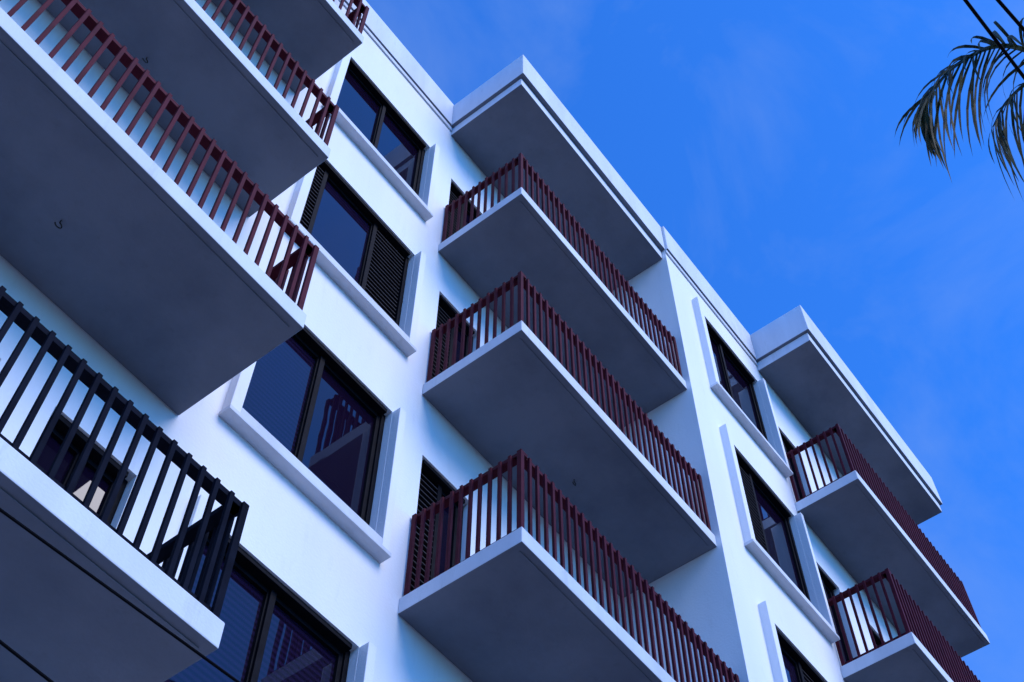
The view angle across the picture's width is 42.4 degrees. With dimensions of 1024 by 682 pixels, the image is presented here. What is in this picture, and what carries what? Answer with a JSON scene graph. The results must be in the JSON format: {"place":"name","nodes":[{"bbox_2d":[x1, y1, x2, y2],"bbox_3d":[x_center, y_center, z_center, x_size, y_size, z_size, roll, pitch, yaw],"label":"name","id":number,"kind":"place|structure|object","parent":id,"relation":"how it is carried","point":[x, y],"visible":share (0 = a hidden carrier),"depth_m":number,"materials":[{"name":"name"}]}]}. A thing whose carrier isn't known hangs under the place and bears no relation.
{"place":"outdoors","nodes":[
{"label":"outdoors","id":0,"kind":"place"},
{"bbox_2d":[613,250,748,681],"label":"side walls","id":1,"kind":"structure","parent":0,"point":[696,594],"depth_m":14.25,"materials":[{"name":"white paint"}]},
{"bbox_2d":[0,0,622,681],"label":"facade wall set back","id":2,"kind":"structure","parent":1,"relation":"attached to","point":[306,550],"depth_m":10.97,"materials":[{"name":"white paint"}]},
{"bbox_2d":[30,415,128,523],"bbox_3d":[-2.776,1.237,7.760,0.140,2.012,0.706,-33,-64,19],"label":"balcony door frame","id":3,"kind":"object","parent":2,"relation":"attached to","point":[78,442],"visible":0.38,"depth_m":8.53,"materials":[{"name":"black metal"}]},
{"bbox_2d":[36,435,73,482],"bbox_3d":[-2.902,1.156,7.710,0.003,2.016,0.305,-33,-64,19],"label":"balcony door pane","id":4,"kind":"object","parent":3,"relation":"in","point":[46,458],"visible":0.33,"depth_m":8.36,"materials":[{"name":"glass"}]},
{"bbox_2d":[73,465,109,513],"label":"balcony door pane","id":5,"kind":"object","parent":3,"relation":"in","point":[83,483],"depth_m":8.49,"materials":[{"name":"clear glass"}]},
{"bbox_2d":[0,437,224,681],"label":"balcony slab","id":6,"kind":"structure","parent":2,"relation":"attached to","point":[62,619],"depth_m":6.39,"materials":[{"name":"white concrete"}]},
{"bbox_2d":[0,487,198,648],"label":"balcony slab drip bead","id":7,"kind":"object","parent":6,"relation":"attached to","point":[50,529],"visible":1,"depth_m":6.23,"materials":[{"name":"grey concrete"}]},
{"bbox_2d":[0,285,248,617],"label":"balcony railing","id":8,"kind":"object","parent":6,"relation":"on","point":[194,536],"visible":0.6,"depth_m":6.83,"materials":[{"name":"black metal"}]},
{"bbox_2d":[0,7,306,414],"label":"balcony slab","id":9,"kind":"structure","parent":2,"relation":"attached to","point":[135,277],"depth_m":8.76,"materials":[{"name":"white concrete"}]},
{"bbox_2d":[0,41,288,327],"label":"balcony slab drip bead","id":10,"kind":"object","parent":9,"relation":"attached to","point":[131,171],"visible":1,"depth_m":8.47,"materials":[{"name":"white paint"}]},
{"bbox_2d":[0,0,318,310],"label":"balcony railing","id":11,"kind":"object","parent":2,"relation":"attached to","point":[296,261],"visible":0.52,"depth_m":9.24,"materials":[{"name":"brown metal"}]},
{"bbox_2d":[37,0,330,216],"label":"balcony slab","id":12,"kind":"structure","parent":2,"relation":"attached to","point":[203,82],"depth_m":11.41,"materials":[{"name":"white concrete"}]},
{"bbox_2d":[172,0,317,157],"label":"balcony slab drip bead","id":13,"kind":"object","parent":12,"relation":"attached to","point":[234,67],"visible":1,"depth_m":11.34,"materials":[{"name":"white concrete"}]},
{"bbox_2d":[195,0,338,145],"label":"balcony railing","id":14,"kind":"object","parent":2,"relation":"attached to","point":[298,71],"visible":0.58,"depth_m":12.18,"materials":[{"name":"brown metal"}]},
{"bbox_2d":[175,494,376,681],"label":"window surround jambs","id":15,"kind":"structure","parent":2,"relation":"attached to","point":[365,663],"depth_m":9.54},
{"bbox_2d":[206,529,351,681],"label":"window frame","id":16,"kind":"object","parent":2,"relation":"in","point":[277,592],"visible":0.66,"depth_m":9.43,"materials":[{"name":"black metal"}]},
{"bbox_2d":[164,545,263,681],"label":"window pane","id":17,"kind":"object","parent":16,"relation":"in","point":[240,610],"visible":0.33,"depth_m":8.91,"materials":[{"name":"blue glass"}]},
{"bbox_2d":[257,604,335,681],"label":"window pane","id":18,"kind":"object","parent":16,"relation":"in","point":[294,651],"visible":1,"depth_m":9.35,"materials":[{"name":"blue glass"}]},
{"bbox_2d":[212,0,363,92],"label":"balcony slab","id":19,"kind":"structure","parent":2,"relation":"attached to","point":[313,39],"depth_m":14.22,"materials":[{"name":"white concrete"}]},
{"bbox_2d":[316,0,352,41],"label":"balcony slab drip bead","id":20,"kind":"object","parent":19,"relation":"attached to","point":[334,20],"visible":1,"depth_m":14.14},
{"bbox_2d":[218,404,390,563],"bbox_3d":[-1.611,1.123,10.359,0.170,0.157,1.864,-33,-64,19],"label":"window surround sill","id":21,"kind":"structure","parent":2,"relation":"attached to","point":[291,468],"depth_m":10.28,"materials":[{"name":"white concrete"}]},
{"bbox_2d":[221,362,405,550],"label":"window surround jambs","id":22,"kind":"structure","parent":2,"relation":"attached to","point":[237,390],"depth_m":11.19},
{"bbox_2d":[292,327,386,524],"bbox_3d":[-1.698,0.655,11.261,0.140,1.856,1.636,-33,-64,19],"label":"window frame","id":23,"kind":"object","parent":2,"relation":"in","point":[334,367],"visible":0.41,"depth_m":11.87,"materials":[{"name":"black metal"}]},
{"bbox_2d":[242,337,314,453],"bbox_3d":[-1.980,0.403,11.104,0.004,1.860,0.724,-33,-64,19],"label":"window pane","id":24,"kind":"object","parent":23,"relation":"in","point":[275,398],"visible":0.4,"depth_m":11.11,"materials":[{"name":"blue glass"}]},
{"bbox_2d":[302,368,373,515],"bbox_3d":[-1.510,0.919,11.426,0.003,1.860,0.816,-33,-64,19],"label":"window pane","id":25,"kind":"object","parent":23,"relation":"in","point":[336,454],"visible":0.6,"depth_m":11.50,"materials":[{"name":"glass"}]},
{"bbox_2d":[333,0,368,33],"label":"balcony railing","id":26,"kind":"object","parent":2,"relation":"attached to","point":[354,14],"visible":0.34,"depth_m":14.93,"materials":[{"name":"brown metal"}]},
{"bbox_2d":[289,218,416,356],"bbox_3d":[-1.594,-0.518,12.966,0.170,0.157,1.864,-33,-64,19],"label":"window surround sill","id":27,"kind":"structure","parent":2,"relation":"attached to","point":[359,296],"depth_m":12.96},
{"bbox_2d":[287,167,425,346],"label":"window surround jambs","id":28,"kind":"structure","parent":2,"relation":"attached to","point":[298,199],"depth_m":13.63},
{"bbox_2d":[306,161,409,325],"bbox_3d":[-1.681,-0.986,13.867,0.140,1.856,1.636,-33,-64,19],"label":"window frame","id":29,"kind":"object","parent":2,"relation":"in","point":[346,192],"visible":0.38,"depth_m":14.44,"materials":[{"name":"black metal"}]},
{"bbox_2d":[300,166,323,229],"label":"window louvres","id":30,"kind":"object","parent":29,"relation":"in","point":[311,199],"depth_m":13.71,"materials":[{"name":"black metal"}]},
{"bbox_2d":[311,181,369,282],"bbox_3d":[-1.810,-1.075,13.812,0.004,1.860,0.816,-33,-64,19],"label":"window pane","id":31,"kind":"object","parent":29,"relation":"in","point":[340,230],"visible":0.6,"depth_m":13.95,"materials":[{"name":"blue glass"}]},
{"bbox_2d":[365,230,403,320],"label":"window louvres","id":32,"kind":"object","parent":29,"relation":"in","point":[383,281],"depth_m":14.19,"materials":[{"name":"black metal"}]},
{"bbox_2d":[322,102,432,221],"bbox_3d":[-1.577,-2.111,15.496,0.170,0.157,1.864,-33,-64,19],"label":"window surround sill","id":33,"kind":"structure","parent":2,"relation":"attached to","point":[371,152],"depth_m":15.45,"materials":[{"name":"white paint"}]},
{"bbox_2d":[326,51,439,212],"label":"window surround jambs","id":34,"kind":"structure","parent":2,"relation":"attached to","point":[336,82],"depth_m":16.20,"materials":[{"name":"white paint"}]},
{"bbox_2d":[347,58,425,194],"bbox_3d":[-1.665,-2.579,16.397,0.140,1.856,1.636,-33,-64,19],"label":"window frame","id":35,"kind":"object","parent":2,"relation":"in","point":[386,107],"visible":0.34,"depth_m":17.03,"materials":[{"name":"black metal"}]},
{"bbox_2d":[336,70,378,141],"bbox_3d":[-1.932,-2.817,16.249,0.001,1.860,0.770,-33,-64,19],"label":"window pane","id":36,"kind":"object","parent":35,"relation":"in","point":[356,103],"visible":0.4,"depth_m":16.46,"materials":[{"name":"blue glass"}]},
{"bbox_2d":[377,114,416,187],"bbox_3d":[-1.462,-2.300,16.572,0.003,1.860,0.770,-33,-64,19],"label":"window pane","id":37,"kind":"object","parent":35,"relation":"in","point":[396,149],"visible":0.6,"depth_m":16.78,"materials":[{"name":"blue glass"}]},
{"bbox_2d":[421,460,464,579],"bbox_3d":[-0.697,1.894,11.729,0.140,2.012,0.716,-33,-64,19],"label":"balcony door frame","id":38,"kind":"object","parent":2,"relation":"attached to","point":[440,483],"visible":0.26,"depth_m":12.42,"materials":[{"name":"black metal"}]},
{"bbox_2d":[410,473,437,591],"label":"balcony door louvres","id":39,"kind":"object","parent":38,"relation":"in","point":[427,492],"visible":0.25,"depth_m":11.94,"materials":[{"name":"black metal"}]},
{"bbox_2d":[439,507,453,573],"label":"balcony door pane","id":40,"kind":"object","parent":38,"relation":"in","point":[443,542],"visible":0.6,"depth_m":12.12,"materials":[{"name":"glass"}]},
{"bbox_2d":[438,295,474,368],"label":"balcony door frame","id":41,"kind":"object","parent":2,"relation":"attached to","point":[447,308],"visible":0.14,"depth_m":15.06,"materials":[{"name":"black metal"}]},
{"bbox_2d":[432,305,450,378],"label":"balcony door louvres","id":42,"kind":"object","parent":41,"relation":"in","point":[443,317],"visible":0.16,"depth_m":14.48,"materials":[{"name":"black metal"}]},
{"bbox_2d":[455,331,464,362],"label":"balcony door pane","id":43,"kind":"object","parent":41,"relation":"in","point":[458,347],"visible":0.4,"depth_m":14.92,"materials":[{"name":"glass"}]},
{"bbox_2d":[450,182,480,228],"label":"balcony door frame","id":44,"kind":"object","parent":2,"relation":"attached to","point":[456,191],"visible":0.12,"depth_m":17.59,"materials":[{"name":"black metal"}]},
{"bbox_2d":[446,190,460,238],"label":"balcony door louvres","id":45,"kind":"object","parent":44,"relation":"in","point":[452,196],"visible":0.12,"depth_m":17.02,"materials":[{"name":"black metal"}]},
{"bbox_2d":[466,214,469,224],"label":"balcony door pane","id":46,"kind":"object","parent":44,"relation":"in","point":[468,219],"depth_m":17.60,"materials":[{"name":"glass"}]},
{"bbox_2d":[398,527,675,681],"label":"balcony slab","id":47,"kind":"structure","parent":2,"relation":"attached to","point":[503,609],"depth_m":10.56,"materials":[{"name":"white concrete"}]},
{"bbox_2d":[519,551,651,681],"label":"balcony slab drip bead","id":48,"kind":"object","parent":47,"relation":"attached to","point":[565,597],"visible":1,"depth_m":10.44,"materials":[{"name":"grey concrete"}]},
{"bbox_2d":[438,187,686,428],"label":"balcony slab","id":49,"kind":"structure","parent":2,"relation":"attached to","point":[506,239],"depth_m":15.91,"materials":[{"name":"white concrete"}]},
{"bbox_2d":[520,201,679,388],"bbox_3d":[1.103,-0.508,15.971,0.012,0.018,3.308,-33,-64,19],"label":"balcony slab drip bead","id":50,"kind":"object","parent":49,"relation":"attached to","point":[598,294],"visible":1,"depth_m":15.93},
{"bbox_2d":[422,320,716,596],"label":"balcony slab","id":51,"kind":"structure","parent":2,"relation":"attached to","point":[503,396],"depth_m":13.44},
{"bbox_2d":[520,338,707,546],"bbox_3d":[1.086,1.085,13.441,0.012,0.018,3.308,-33,-64,19],"label":"balcony slab drip bead","id":52,"kind":"object","parent":51,"relation":"attached to","point":[611,440],"visible":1,"depth_m":13.38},
{"bbox_2d":[345,0,453,124],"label":"roof parapet","id":53,"kind":"structure","parent":1,"relation":"on","point":[406,61],"depth_m":18.53,"materials":[{"name":"paint"}]},
{"bbox_2d":[339,0,757,365],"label":"cornice moulding","id":54,"kind":"object","parent":1,"relation":"attached to","point":[403,73],"visible":1,"depth_m":18.56,"materials":[{"name":"paint"}]},
{"bbox_2d":[451,79,661,290],"bbox_3d":[0.688,-2.112,19.146,1.248,0.220,3.447,-33,-64,19],"label":"roof canopy","id":55,"kind":"object","parent":1,"relation":"attached to","point":[514,120],"visible":0.74,"depth_m":18.80,"materials":[{"name":"paint"}]},
{"bbox_2d":[450,55,664,251],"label":"roof parapet","id":56,"kind":"structure","parent":1,"relation":"on","point":[501,81],"depth_m":18.96,"materials":[{"name":"paint"}]},
{"bbox_2d":[441,153,682,377],"bbox_3d":[0.671,-0.598,16.756,1.206,1.060,3.406,-33,-64,19],"label":"balcony railing","id":57,"kind":"object","parent":1,"relation":"attached to","point":[520,161],"visible":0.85,"depth_m":16.45,"materials":[{"name":"red metal"}]},
{"bbox_2d":[426,271,710,530],"bbox_3d":[0.654,0.995,14.226,1.207,1.060,3.406,-33,-64,19],"label":"balcony railing","id":58,"kind":"object","parent":1,"relation":"attached to","point":[521,281],"visible":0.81,"depth_m":13.89,"materials":[{"name":"brown metal"}]},
{"bbox_2d":[403,449,738,681],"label":"balcony railing","id":59,"kind":"object","parent":1,"relation":"attached to","point":[521,460],"visible":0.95,"depth_m":11.20,"materials":[{"name":"red metal"}]},
{"bbox_2d":[661,226,755,359],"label":"roof parapet","id":60,"kind":"structure","parent":1,"relation":"on","point":[703,286],"depth_m":20.46,"materials":[{"name":"paint"}]},
{"bbox_2d":[665,252,897,681],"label":"facade wall forward","id":61,"kind":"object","parent":1,"relation":"attached to","point":[753,583],"visible":0.52,"depth_m":16.82,"materials":[{"name":"white paint"}]},
{"bbox_2d":[705,319,767,440],"bbox_3d":[3.155,0.660,18.938,0.140,2.156,1.706,-33,-64,19],"label":"window frame","id":62,"kind":"object","parent":61,"relation":"in","point":[723,349],"visible":0.34,"depth_m":19.70,"materials":[{"name":"black metal"}]},
{"bbox_2d":[709,337,726,390],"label":"window pane","id":63,"kind":"object","parent":62,"relation":"in","point":[718,364],"visible":0.2,"depth_m":19.16,"materials":[{"name":"glass"}]},
{"bbox_2d":[724,356,759,430],"bbox_3d":[3.346,0.923,19.102,0.004,2.160,0.886,-33,-64,19],"label":"window pane","id":64,"kind":"object","parent":62,"relation":"in","point":[741,393],"visible":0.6,"depth_m":19.42,"materials":[{"name":"blue glass"}]},
{"bbox_2d":[692,296,789,467],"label":"window surround jambs","id":65,"kind":"structure","parent":61,"relation":"attached to","point":[711,368],"depth_m":18.80,"materials":[{"name":"white paint"}]},
{"bbox_2d":[710,381,792,477],"bbox_3d":[3.235,1.201,17.905,0.170,0.157,1.914,-33,-64,19],"label":"window surround sill","id":66,"kind":"structure","parent":61,"relation":"attached to","point":[747,424],"depth_m":17.82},
{"bbox_2d":[758,600,787,681],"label":"window surround jambs","id":67,"kind":"structure","parent":61,"relation":"attached to","point":[773,645],"depth_m":13.49,"materials":[{"name":"white paint"}]},
{"bbox_2d":[735,449,810,601],"bbox_3d":[3.137,2.349,16.255,0.140,2.116,1.706,-33,-64,19],"label":"window frame","id":68,"kind":"object","parent":61,"relation":"in","point":[769,496],"visible":0.31,"depth_m":17.03,"materials":[{"name":"black metal"}]},
{"bbox_2d":[738,464,766,551],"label":"window louvres","id":69,"kind":"object","parent":68,"relation":"in","point":[757,530],"depth_m":16.28,"materials":[{"name":"black metal"}]},
{"bbox_2d":[754,487,801,591],"bbox_3d":[3.312,2.597,16.410,0.001,2.120,0.934,-33,-64,19],"label":"window pane","id":70,"kind":"object","parent":68,"relation":"in","point":[777,540],"visible":0.4,"depth_m":16.65,"materials":[{"name":"clear glass"}]},
{"bbox_2d":[719,424,835,631],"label":"window surround jambs","id":71,"kind":"structure","parent":61,"relation":"attached to","point":[738,490],"depth_m":16.10,"materials":[{"name":"white concrete"}]},
{"bbox_2d":[744,539,839,643],"bbox_3d":[3.218,2.880,15.240,0.170,0.157,1.914,-33,-64,19],"label":"window surround sill","id":72,"kind":"structure","parent":61,"relation":"attached to","point":[780,577],"depth_m":15.15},
{"bbox_2d":[779,430,805,499],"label":"balcony door frame","id":73,"kind":"object","parent":61,"relation":"attached to","point":[788,446],"visible":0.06,"depth_m":19.64,"materials":[{"name":"black metal"}]},
{"bbox_2d":[789,459,800,498],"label":"balcony door pane","id":74,"kind":"object","parent":73,"relation":"in","point":[795,480],"depth_m":19.29,"materials":[{"name":"black glass"}]},
{"bbox_2d":[776,628,824,681],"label":"window frame","id":75,"kind":"object","parent":61,"relation":"in","point":[796,659],"visible":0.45,"depth_m":14.33,"materials":[{"name":"black metal"}]},
{"bbox_2d":[781,652,797,681],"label":"window pane","id":76,"kind":"object","parent":75,"relation":"in","point":[790,671],"visible":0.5,"depth_m":14.16,"materials":[{"name":"blue glass"}]},
{"bbox_2d":[802,670,812,681],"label":"window louvres","id":77,"kind":"object","parent":75,"relation":"in","point":[807,678],"depth_m":14.39,"materials":[{"name":"black metal"}]},
{"bbox_2d":[817,565,852,661],"bbox_3d":[4.030,3.614,16.422,0.140,2.012,0.656,-33,-64,19],"label":"balcony door frame","id":78,"kind":"object","parent":61,"relation":"attached to","point":[829,586],"visible":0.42,"depth_m":17.05,"materials":[{"name":"black metal"}]},
{"bbox_2d":[826,591,846,660],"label":"balcony door pane","id":79,"kind":"object","parent":78,"relation":"in","point":[837,628],"visible":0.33,"depth_m":16.72,"materials":[{"name":"black glass"}]},
{"bbox_2d":[757,333,941,524],"bbox_3d":[5.530,1.609,21.458,0.938,0.220,4.300,-33,-64,19],"label":"roof canopy","id":80,"kind":"object","parent":61,"relation":"attached to","point":[803,378],"visible":0.78,"depth_m":21.06,"materials":[{"name":"white concrete"}]},
{"bbox_2d":[871,628,881,645],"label":"balcony door frame","id":81,"kind":"object","parent":61,"relation":"attached to","point":[877,639],"visible":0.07,"depth_m":17.81,"materials":[{"name":"black metal"}]},
{"bbox_2d":[786,423,981,628],"bbox_3d":[5.356,2.935,18.986,0.897,1.120,3.747,-33,-64,19],"label":"balcony railing","id":82,"kind":"object","parent":61,"relation":"attached to","point":[858,463],"visible":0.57,"depth_m":18.60,"materials":[{"name":"brown metal"}]},
{"bbox_2d":[795,470,989,657],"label":"balcony slab","id":83,"kind":"structure","parent":61,"relation":"attached to","point":[851,529],"depth_m":18.11,"materials":[{"name":"white concrete"}]},
{"bbox_2d":[855,484,983,643],"bbox_3d":[5.669,3.125,18.229,0.012,0.018,3.660,-33,-64,19],"label":"balcony slab drip bead","id":84,"kind":"object","parent":83,"relation":"attached to","point":[918,562],"visible":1,"depth_m":18.17,"materials":[{"name":"grey concrete"}]},
{"bbox_2d":[840,632,952,681],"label":"balcony slab","id":85,"kind":"structure","parent":61,"relation":"attached to","point":[898,660],"depth_m":15.11,"materials":[{"name":"white concrete"}]},
{"bbox_2d":[912,649,939,681],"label":"balcony slab drip bead","id":86,"kind":"object","parent":85,"relation":"attached to","point":[926,665],"visible":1,"depth_m":15.05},
{"bbox_2d":[827,568,980,681],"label":"balcony railing","id":87,"kind":"object","parent":61,"relation":"attached to","point":[917,623],"visible":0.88,"depth_m":15.83,"materials":[{"name":"red metal"}]},
{"bbox_2d":[750,305,942,505],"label":"roof parapet","id":88,"kind":"structure","parent":1,"relation":"on","point":[782,331],"depth_m":21.11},
{"bbox_2d":[366,0,1023,681],"label":"sky","id":89,"kind":"structure","parent":0,"point":[760,135],"materials":[{"name":"blue"}]},
{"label":"pavement","id":90,"kind":"structure","parent":0,"visible":0},
{"bbox_3d":[-9.487,-10.596,-2.593,4.800,10.200,0.340,-33,-64,19],"label":"utility pole","id":91,"kind":"object","parent":90,"relation":"on","visible":0},
{"bbox_2d":[0,640,53,681],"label":"power line","id":92,"kind":"object","parent":91,"relation":"attached to","point":[25,661],"visible":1,"depth_m":3.22,"materials":[{"name":"rubber"}]},
{"bbox_2d":[0,508,239,681],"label":"power line","id":93,"kind":"object","parent":91,"relation":"attached to","point":[85,571],"visible":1,"depth_m":3.63,"materials":[{"name":"rubber"}]},
{"label":"road","id":94,"kind":"structure","parent":0,"visible":0},
{"bbox_2d":[895,18,1023,201],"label":"palm tree","id":95,"kind":"object","parent":94,"relation":"on","point":[923,118],"visible":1,"depth_m":12.81,"materials":[{"name":"green plant"}]},
{"bbox_3d":[16.427,13.173,12.207,4.800,10.200,0.340,-33,-64,19],"label":"utility pole","id":96,"kind":"object","parent":94,"relation":"on","visible":0},
{"bbox_2d":[963,0,1023,79],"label":"power line","id":97,"kind":"object","parent":96,"relation":"attached to","point":[993,37],"visible":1,"depth_m":7.21,"materials":[{"name":"rubber"}]},
{"bbox_2d":[996,0,1023,31],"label":"power line","id":98,"kind":"object","parent":96,"relation":"attached to","point":[1010,14],"visible":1,"depth_m":7.13,"materials":[{"name":"rubber"}]}
]}

